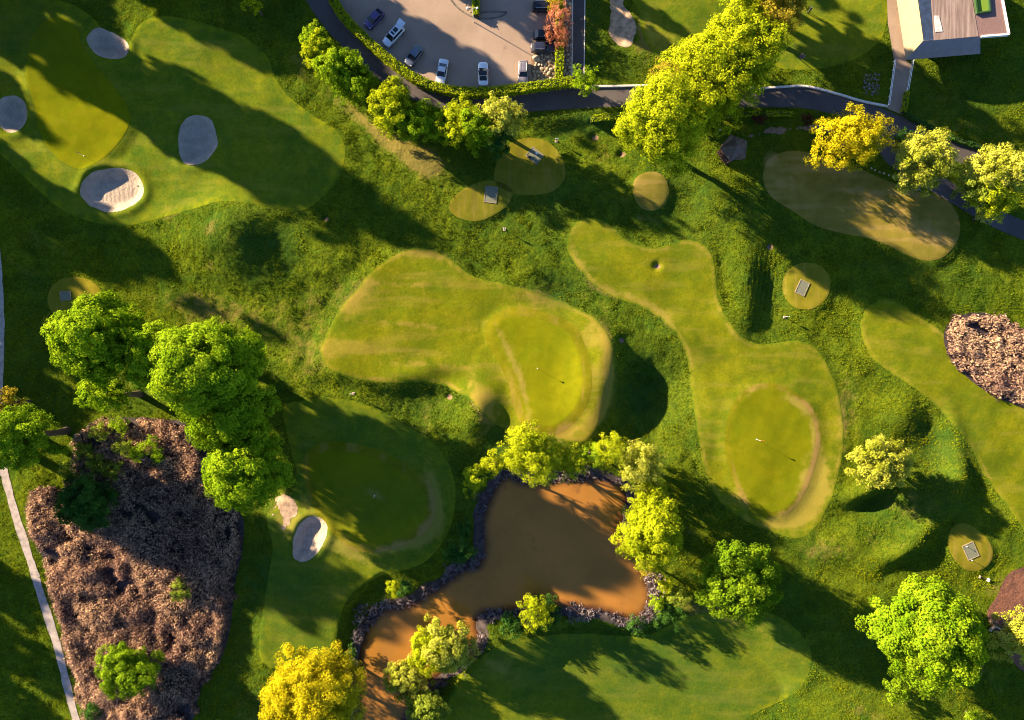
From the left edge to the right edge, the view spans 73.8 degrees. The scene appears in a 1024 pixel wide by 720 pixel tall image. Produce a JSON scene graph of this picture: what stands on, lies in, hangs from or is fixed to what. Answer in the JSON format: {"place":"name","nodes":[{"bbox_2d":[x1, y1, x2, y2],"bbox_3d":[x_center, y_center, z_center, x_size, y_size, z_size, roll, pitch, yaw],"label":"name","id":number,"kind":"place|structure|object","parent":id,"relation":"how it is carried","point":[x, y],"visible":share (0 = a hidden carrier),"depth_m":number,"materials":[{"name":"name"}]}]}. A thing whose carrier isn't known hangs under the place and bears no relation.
{"place":"outdoors","nodes":[
{"label":"outdoors","id":0,"kind":"place"},
{"bbox_2d":[48,277,101,315],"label":"tee ground","id":1,"kind":"structure","parent":0,"point":[77,286],"depth_m":125.04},
{"bbox_2d":[449,180,512,220],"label":"tee ground","id":2,"kind":"structure","parent":0,"point":[468,203],"depth_m":124.22,"materials":[{"name":"plant"}]},
{"bbox_2d":[357,476,649,719],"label":"pond water","id":3,"kind":"structure","parent":0,"point":[553,540],"depth_m":126.15,"materials":[{"name":"liquid"}]},
{"bbox_2d":[350,466,661,719],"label":"pond bank","id":4,"kind":"structure","parent":0,"point":[481,626],"depth_m":125.87,"materials":[{"name":"stone"}]},
{"bbox_2d":[381,653,428,704],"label":"leafy tree","id":5,"kind":"object","parent":4,"relation":"on","point":[405,679],"visible":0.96,"depth_m":120.89,"materials":[{"name":"green plant"}]},
{"bbox_2d":[406,625,449,677],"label":"leafy tree","id":6,"kind":"object","parent":4,"relation":"on","point":[419,661],"visible":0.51,"depth_m":119.47,"materials":[{"name":"green plant"}]},
{"bbox_2d":[419,612,481,673],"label":"leafy tree","id":7,"kind":"object","parent":4,"relation":"on","point":[452,656],"visible":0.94,"depth_m":119.06,"materials":[{"name":"green plant"}]},
{"bbox_2d":[350,465,661,717],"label":"rocks","id":8,"kind":"object","parent":4,"relation":"on","point":[449,567],"visible":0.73,"depth_m":125.54,"materials":[{"name":"stone"}]},
{"bbox_2d":[516,593,555,633],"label":"shore tree","id":9,"kind":"object","parent":4,"relation":"on","point":[537,609],"visible":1,"depth_m":120.32,"materials":[{"name":"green plant"}]},
{"bbox_2d":[0,0,1023,719],"bbox_3d":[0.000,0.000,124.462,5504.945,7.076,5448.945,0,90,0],"label":"ground","id":10,"kind":"structure","parent":0,"point":[430,174],"depth_m":124.89,"materials":[{"name":"green plant"}]},
{"bbox_2d":[0,386,31,416],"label":"leafy tree","id":11,"kind":"object","parent":10,"relation":"on","point":[7,399],"visible":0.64,"depth_m":118.78,"materials":[{"name":"plant"}]},
{"bbox_2d":[0,402,71,471],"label":"leafy tree","id":12,"kind":"object","parent":10,"relation":"on","point":[23,436],"visible":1,"depth_m":110.49,"materials":[{"name":"green plant"}]},
{"bbox_2d":[0,252,79,719],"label":"footpath","id":13,"kind":"structure","parent":10,"relation":"on","point":[41,596],"depth_m":124.73,"materials":[{"name":"concrete"}]},
{"bbox_2d":[40,289,146,386],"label":"leafy tree","id":14,"kind":"object","parent":10,"relation":"on","point":[88,338],"visible":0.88,"depth_m":107.45,"materials":[{"name":"green plant"}]},
{"bbox_2d":[73,378,142,413],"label":"leafy tree","id":15,"kind":"object","parent":10,"relation":"on","point":[97,397],"visible":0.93,"depth_m":112.47,"materials":[{"name":"green plant"}]},
{"bbox_2d":[24,415,243,719],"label":"reed bed","id":16,"kind":"object","parent":10,"relation":"on","point":[78,586],"visible":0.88,"depth_m":123.46,"materials":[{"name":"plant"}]},
{"bbox_2d":[71,442,95,462],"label":"shrub","id":17,"kind":"object","parent":16,"relation":"on","point":[79,452],"visible":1,"depth_m":122.43,"materials":[{"name":"green plant"}]},
{"bbox_2d":[53,471,119,534],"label":"dense shrub","id":18,"kind":"object","parent":16,"relation":"on","point":[81,499],"visible":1,"depth_m":118.69,"materials":[{"name":"green plant"}]},
{"bbox_2d":[93,641,165,700],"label":"round shrub","id":19,"kind":"object","parent":16,"relation":"on","point":[126,669],"visible":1,"depth_m":117.89,"materials":[{"name":"green plant"}]},
{"bbox_2d":[104,318,181,398],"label":"leafy tree","id":20,"kind":"object","parent":10,"relation":"on","point":[139,345],"visible":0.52,"depth_m":107.43,"materials":[{"name":"green plant"}]},
{"bbox_2d":[0,0,344,225],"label":"fairway","id":21,"kind":"structure","parent":10,"relation":"on","point":[278,147],"depth_m":124.60,"materials":[{"name":"plant"}]},
{"bbox_2d":[0,95,26,132],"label":"sand bunker","id":22,"kind":"object","parent":21,"relation":"on","point":[13,113],"visible":1,"depth_m":125.36},
{"bbox_2d":[26,17,129,168],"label":"putting green","id":23,"kind":"object","parent":21,"relation":"on","point":[80,106],"visible":0.99,"depth_m":124.34,"materials":[{"name":"plant"}]},
{"bbox_2d":[87,28,128,58],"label":"sand bunker","id":24,"kind":"object","parent":21,"relation":"on","point":[102,42],"visible":1,"depth_m":125.21},
{"bbox_2d":[80,168,143,211],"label":"sand bunker","id":25,"kind":"object","parent":21,"relation":"on","point":[112,189],"visible":1,"depth_m":125.47},
{"bbox_2d":[178,115,217,164],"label":"sand bunker","id":26,"kind":"object","parent":21,"relation":"on","point":[197,141],"visible":1,"depth_m":125.58},
{"bbox_2d":[147,315,276,426],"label":"leafy tree","id":27,"kind":"object","parent":10,"relation":"on","point":[205,366],"visible":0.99,"depth_m":104.59,"materials":[{"name":"green plant"}]},
{"bbox_2d":[185,393,283,452],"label":"leafy tree","id":28,"kind":"object","parent":10,"relation":"on","point":[231,428],"visible":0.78,"depth_m":109.44,"materials":[{"name":"green plant"}]},
{"bbox_2d":[201,429,295,515],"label":"leafy tree","id":29,"kind":"object","parent":10,"relation":"on","point":[236,478],"visible":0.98,"depth_m":109.75,"materials":[{"name":"green plant"}]},
{"bbox_2d":[258,639,367,719],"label":"leafy tree","id":30,"kind":"object","parent":10,"relation":"on","point":[296,692],"visible":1,"depth_m":114.70,"materials":[{"name":"plant"}]},
{"bbox_2d":[298,18,327,52],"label":"leafy tree","id":31,"kind":"object","parent":10,"relation":"on","point":[306,37],"visible":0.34,"depth_m":119.67,"materials":[{"name":"green plant"}]},
{"bbox_2d":[299,27,339,76],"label":"leafy tree","id":32,"kind":"object","parent":10,"relation":"on","point":[312,49],"visible":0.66,"depth_m":118.02,"materials":[{"name":"green plant"}]},
{"bbox_2d":[311,39,363,94],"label":"leafy tree","id":33,"kind":"object","parent":10,"relation":"on","point":[334,66],"visible":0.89,"depth_m":117.30,"materials":[{"name":"green plant"}]},
{"bbox_2d":[331,56,380,105],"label":"leafy tree","id":34,"kind":"object","parent":10,"relation":"on","point":[362,82],"visible":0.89,"depth_m":118.46,"materials":[{"name":"green plant"}]},
{"bbox_2d":[259,398,455,667],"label":"fairway","id":35,"kind":"structure","parent":10,"relation":"on","point":[304,603],"depth_m":124.12,"materials":[{"name":"plant"}]},
{"bbox_2d":[272,494,297,529],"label":"bare soil","id":36,"kind":"structure","parent":35,"relation":"on","point":[287,507],"depth_m":124.04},
{"bbox_2d":[293,516,326,561],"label":"sand bunker","id":37,"kind":"object","parent":35,"relation":"on","point":[309,536],"visible":1,"depth_m":124.50},
{"bbox_2d":[302,441,435,552],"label":"green apron","id":38,"kind":"object","parent":35,"relation":"on","point":[418,478],"visible":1,"depth_m":123.86,"materials":[{"name":"plant"}]},
{"bbox_2d":[310,450,426,543],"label":"putting green","id":39,"kind":"object","parent":38,"relation":"on","point":[348,485],"visible":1,"depth_m":123.76,"materials":[{"name":"plant"}]},
{"bbox_2d":[366,75,416,141],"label":"leafy tree","id":40,"kind":"object","parent":10,"relation":"on","point":[387,105],"visible":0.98,"depth_m":116.63,"materials":[{"name":"green plant"}]},
{"bbox_2d":[396,98,434,144],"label":"leafy tree","id":41,"kind":"object","parent":10,"relation":"on","point":[419,119],"visible":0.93,"depth_m":118.23,"materials":[{"name":"green plant"}]},
{"bbox_2d":[404,679,451,719],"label":"leafy tree","id":42,"kind":"object","parent":10,"relation":"on","point":[424,705],"visible":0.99,"depth_m":119.33,"materials":[{"name":"green plant"}]},
{"bbox_2d":[424,102,447,143],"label":"leafy tree","id":43,"kind":"object","parent":10,"relation":"on","point":[435,133],"visible":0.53,"depth_m":119.19,"materials":[{"name":"green plant"}]},
{"bbox_2d":[339,0,555,87],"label":"car park","id":44,"kind":"structure","parent":10,"relation":"on","point":[463,44],"depth_m":124.86,"materials":[{"name":"concrete"}]},
{"bbox_2d":[382,18,404,47],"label":"parked car","id":45,"kind":"object","parent":44,"relation":"on","point":[395,33],"visible":1,"depth_m":123.50,"materials":[{"name":"paint"}]},
{"bbox_2d":[531,53,554,80],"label":"gravel strip","id":46,"kind":"object","parent":44,"relation":"on","point":[533,63],"visible":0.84,"depth_m":124.85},
{"bbox_2d":[328,0,572,98],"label":"hedge","id":47,"kind":"object","parent":10,"relation":"on","point":[405,72],"visible":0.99,"depth_m":123.05,"materials":[{"name":"green plant"}]},
{"bbox_2d":[432,93,477,149],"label":"leafy tree","id":48,"kind":"object","parent":10,"relation":"on","point":[453,129],"visible":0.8,"depth_m":117.71,"materials":[{"name":"green plant"}]},
{"bbox_2d":[441,536,478,565],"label":"dense shrub","id":49,"kind":"object","parent":10,"relation":"on","point":[457,552],"visible":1,"depth_m":121.38,"materials":[{"name":"green plant"}]},
{"bbox_2d":[320,248,614,442],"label":"fairway","id":50,"kind":"structure","parent":10,"relation":"on","point":[416,315],"depth_m":124.06,"materials":[{"name":"plant"}]},
{"bbox_2d":[485,307,591,434],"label":"green apron","id":51,"kind":"object","parent":50,"relation":"on","point":[571,418],"visible":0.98,"depth_m":123.85,"materials":[{"name":"plant"}]},
{"bbox_2d":[493,316,582,425],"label":"putting green","id":52,"kind":"object","parent":51,"relation":"on","point":[550,389],"visible":0.99,"depth_m":123.57,"materials":[{"name":"plant"}]},
{"bbox_2d":[462,464,487,498],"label":"shore tree","id":53,"kind":"object","parent":10,"relation":"on","point":[473,476],"visible":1,"depth_m":118.11,"materials":[{"name":"green plant"}]},
{"bbox_2d":[459,105,496,157],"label":"leafy tree","id":54,"kind":"object","parent":10,"relation":"on","point":[480,129],"visible":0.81,"depth_m":116.24,"materials":[{"name":"green plant"}]},
{"bbox_2d":[479,449,504,479],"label":"shore tree","id":55,"kind":"object","parent":10,"relation":"on","point":[497,461],"visible":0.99,"depth_m":118.68,"materials":[{"name":"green plant"}]},
{"bbox_2d":[480,131,515,161],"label":"leafy tree","id":56,"kind":"object","parent":10,"relation":"on","point":[495,147],"visible":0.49,"depth_m":120.45,"materials":[{"name":"green plant"}]},
{"bbox_2d":[473,90,529,148],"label":"leafy tree","id":57,"kind":"object","parent":10,"relation":"on","point":[504,121],"visible":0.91,"depth_m":116.04,"materials":[{"name":"green plant"}]},
{"bbox_2d":[498,610,523,640],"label":"dense shrub","id":58,"kind":"object","parent":10,"relation":"on","point":[510,620],"visible":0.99,"depth_m":123.23,"materials":[{"name":"green plant"}]},
{"bbox_2d":[497,419,562,488],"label":"shore tree","id":59,"kind":"object","parent":10,"relation":"on","point":[529,456],"visible":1,"depth_m":115.33,"materials":[{"name":"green plant"}]},
{"bbox_2d":[527,593,561,629],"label":"dense shrub","id":60,"kind":"object","parent":10,"relation":"on","point":[551,603],"visible":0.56,"depth_m":123.55,"materials":[{"name":"green plant"}]},
{"bbox_2d":[543,21,569,50],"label":"tree","id":61,"kind":"object","parent":10,"relation":"on","point":[556,37],"visible":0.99,"depth_m":121.64,"materials":[{"name":"red plant"}]},
{"bbox_2d":[554,0,564,78],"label":"hedge","id":62,"kind":"object","parent":10,"relation":"on","point":[559,63],"visible":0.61,"depth_m":123.58,"materials":[{"name":"green plant"}]},
{"bbox_2d":[545,0,573,35],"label":"tree","id":63,"kind":"object","parent":10,"relation":"on","point":[558,14],"visible":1,"depth_m":121.35,"materials":[{"name":"red plant"}]},
{"bbox_2d":[555,442,590,486],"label":"shore tree","id":64,"kind":"object","parent":10,"relation":"on","point":[570,463],"visible":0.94,"depth_m":118.45,"materials":[{"name":"green plant"}]},
{"bbox_2d":[572,0,584,78],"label":"footpath","id":65,"kind":"structure","parent":10,"relation":"on","point":[578,31],"depth_m":124.85,"materials":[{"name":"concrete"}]},
{"bbox_2d":[570,63,600,96],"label":"tree","id":66,"kind":"object","parent":10,"relation":"on","point":[587,83],"visible":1,"depth_m":121.07,"materials":[{"name":"green plant"}]},
{"bbox_2d":[594,431,627,466],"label":"shore tree","id":67,"kind":"object","parent":10,"relation":"on","point":[610,448],"visible":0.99,"depth_m":117.64,"materials":[{"name":"yellow plant"}]},
{"bbox_2d":[609,0,636,46],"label":"bare soil","id":68,"kind":"structure","parent":10,"relation":"on","point":[622,29],"depth_m":125.18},
{"bbox_2d":[444,609,811,719],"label":"fairway","id":69,"kind":"structure","parent":10,"relation":"on","point":[705,666],"depth_m":127.98,"materials":[{"name":"plant"}]},
{"bbox_2d":[618,438,667,493],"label":"shore tree","id":70,"kind":"object","parent":10,"relation":"on","point":[642,463],"visible":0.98,"depth_m":117.05,"materials":[{"name":"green plant"}]},
{"bbox_2d":[610,490,684,572],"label":"shore tree","id":71,"kind":"object","parent":10,"relation":"on","point":[657,527],"visible":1,"depth_m":114.05,"materials":[{"name":"yellow plant"}]},
{"bbox_2d":[627,475,669,506],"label":"shore tree","id":72,"kind":"object","parent":10,"relation":"on","point":[648,489],"visible":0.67,"depth_m":117.83,"materials":[{"name":"yellow plant"}]},
{"bbox_2d":[611,66,707,177],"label":"leafy tree","id":73,"kind":"object","parent":10,"relation":"on","point":[659,119],"visible":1,"depth_m":109.30,"materials":[{"name":"green plant"}]},
{"bbox_2d":[651,598,687,632],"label":"shore shrub","id":74,"kind":"object","parent":10,"relation":"on","point":[675,617],"visible":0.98,"depth_m":124.20,"materials":[{"name":"green plant"}]},
{"bbox_2d":[667,583,692,607],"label":"shore shrub","id":75,"kind":"object","parent":10,"relation":"on","point":[676,601],"visible":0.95,"depth_m":123.39,"materials":[{"name":"green plant"}]},
{"bbox_2d":[655,45,743,138],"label":"leafy tree","id":76,"kind":"object","parent":10,"relation":"on","point":[705,94],"visible":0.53,"depth_m":116.05,"materials":[{"name":"green plant"}]},
{"bbox_2d":[567,218,842,537],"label":"fairway","id":77,"kind":"structure","parent":10,"relation":"on","point":[677,293],"depth_m":124.59,"materials":[{"name":"plant"}]},
{"bbox_2d":[724,383,820,516],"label":"green apron","id":78,"kind":"object","parent":77,"relation":"on","point":[732,411],"visible":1,"depth_m":124.27,"materials":[{"name":"plant"}]},
{"bbox_2d":[730,389,815,511],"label":"putting green","id":79,"kind":"object","parent":78,"relation":"on","point":[772,467],"visible":1,"depth_m":124.25,"materials":[{"name":"plant"}]},
{"bbox_2d":[667,20,775,106],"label":"leafy tree","id":80,"kind":"object","parent":10,"relation":"on","point":[708,52],"visible":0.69,"depth_m":115.20,"materials":[{"name":"green plant"}]},
{"bbox_2d":[692,539,783,629],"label":"leafy tree","id":81,"kind":"object","parent":10,"relation":"on","point":[743,580],"visible":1,"depth_m":115.39,"materials":[{"name":"green plant"}]},
{"bbox_2d":[591,84,887,107],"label":"wall","id":82,"kind":"structure","parent":10,"relation":"on","point":[804,86],"depth_m":124.74,"materials":[{"name":"stone"}]},
{"bbox_2d":[707,0,794,85],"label":"leafy tree","id":83,"kind":"object","parent":10,"relation":"on","point":[754,29],"visible":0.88,"depth_m":113.59,"materials":[{"name":"green plant"}]},
{"bbox_2d":[632,0,887,69],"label":"fairway","id":84,"kind":"structure","parent":10,"relation":"on","point":[830,33],"depth_m":125.00,"materials":[{"name":"plant"}]},
{"bbox_2d":[758,0,812,43],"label":"leafy tree","id":85,"kind":"object","parent":10,"relation":"on","point":[790,10],"visible":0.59,"depth_m":114.58,"materials":[{"name":"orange plant"}]},
{"bbox_2d":[801,101,898,172],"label":"leafy tree","id":86,"kind":"object","parent":10,"relation":"on","point":[850,129],"visible":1,"depth_m":116.29,"materials":[{"name":"plant"}]},
{"bbox_2d":[763,151,959,260],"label":"fairway","id":87,"kind":"structure","parent":10,"relation":"on","point":[866,204],"depth_m":124.65,"materials":[{"name":"plant"}]},
{"bbox_2d":[844,433,912,490],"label":"tree","id":88,"kind":"object","parent":10,"relation":"on","point":[886,464],"visible":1,"depth_m":118.25,"materials":[{"name":"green plant"}]},
{"bbox_2d":[882,676,911,705],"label":"tree","id":89,"kind":"object","parent":10,"relation":"on","point":[901,690],"visible":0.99,"depth_m":122.39,"materials":[{"name":"green plant"}]},
{"bbox_2d":[854,573,989,699],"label":"leafy tree","id":90,"kind":"object","parent":10,"relation":"on","point":[935,630],"visible":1,"depth_m":112.27,"materials":[{"name":"green plant"}]},
{"bbox_2d":[891,125,960,196],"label":"leafy tree","id":91,"kind":"object","parent":10,"relation":"on","point":[920,152],"visible":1,"depth_m":116.22,"materials":[{"name":"green plant"}]},
{"bbox_2d":[860,299,1023,529],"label":"fairway","id":92,"kind":"structure","parent":10,"relation":"on","point":[904,343],"depth_m":124.61,"materials":[{"name":"plant"}]},
{"bbox_2d":[902,111,993,152],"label":"hedge","id":93,"kind":"object","parent":10,"relation":"on","point":[907,115],"visible":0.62,"depth_m":124.25,"materials":[{"name":"green plant"}]},
{"bbox_2d":[897,0,1009,59],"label":"clubhouse","id":94,"kind":"structure","parent":10,"relation":"on","point":[936,28],"depth_m":119.30,"materials":[{"name":"white paint"}]},
{"bbox_2d":[950,156,1003,209],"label":"leafy tree","id":95,"kind":"object","parent":10,"relation":"on","point":[978,189],"visible":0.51,"depth_m":117.26,"materials":[{"name":"green plant"}]},
{"bbox_2d":[944,312,1023,408],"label":"reed bed","id":96,"kind":"object","parent":10,"relation":"on","point":[995,379],"visible":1,"depth_m":124.16,"materials":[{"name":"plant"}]},
{"bbox_2d":[953,142,1023,198],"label":"leafy tree","id":97,"kind":"object","parent":10,"relation":"on","point":[1007,164],"visible":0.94,"depth_m":115.45,"materials":[{"name":"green plant"}]},
{"bbox_2d":[965,178,1020,217],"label":"leafy tree","id":98,"kind":"object","parent":10,"relation":"on","point":[1001,202],"visible":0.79,"depth_m":116.60,"materials":[{"name":"yellow plant"}]},
{"bbox_2d":[987,567,1023,671],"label":"mulch bed","id":99,"kind":"object","parent":10,"relation":"on","point":[1010,596],"visible":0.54,"depth_m":125.31,"materials":[{"name":"wood"}]},
{"bbox_2d":[986,604,1023,665],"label":"leafy tree","id":100,"kind":"object","parent":99,"relation":"on","point":[1012,631],"visible":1,"depth_m":117.77,"materials":[{"name":"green plant"}]},
{"bbox_2d":[494,138,564,194],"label":"tee ground","id":101,"kind":"structure","parent":0,"point":[517,171],"depth_m":124.84,"materials":[{"name":"plant"}]},
{"bbox_2d":[307,0,982,163],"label":"road","id":102,"kind":"structure","parent":0,"point":[792,97],"depth_m":125.05,"materials":[{"name":"asphalt"}]},
{"bbox_2d":[633,171,668,210],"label":"tee ground","id":103,"kind":"structure","parent":0,"point":[650,190],"depth_m":124.47,"materials":[{"name":"plant"}]},
{"bbox_2d":[721,135,746,160],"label":"paved pad","id":104,"kind":"object","parent":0,"point":[742,142],"visible":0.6,"depth_m":124.76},
{"bbox_2d":[717,137,744,164],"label":"gazebo","id":105,"kind":"object","parent":104,"relation":"on","point":[729,151],"visible":1,"depth_m":121.62,"materials":[{"name":"stone"}]},
{"bbox_2d":[782,263,829,308],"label":"tee ground","id":106,"kind":"structure","parent":0,"point":[816,277],"depth_m":124.94,"materials":[{"name":"plant"}]},
{"bbox_2d":[887,0,911,114],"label":"driveway","id":107,"kind":"structure","parent":0,"point":[901,74],"depth_m":124.91,"materials":[{"name":"concrete"}]},
{"bbox_2d":[852,107,1023,239],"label":"road","id":108,"kind":"structure","parent":0,"point":[1012,225],"depth_m":124.96,"materials":[{"name":"asphalt"}]},
{"bbox_2d":[948,523,992,570],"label":"tee ground","id":109,"kind":"structure","parent":0,"point":[960,535],"depth_m":124.75,"materials":[{"name":"plant"}]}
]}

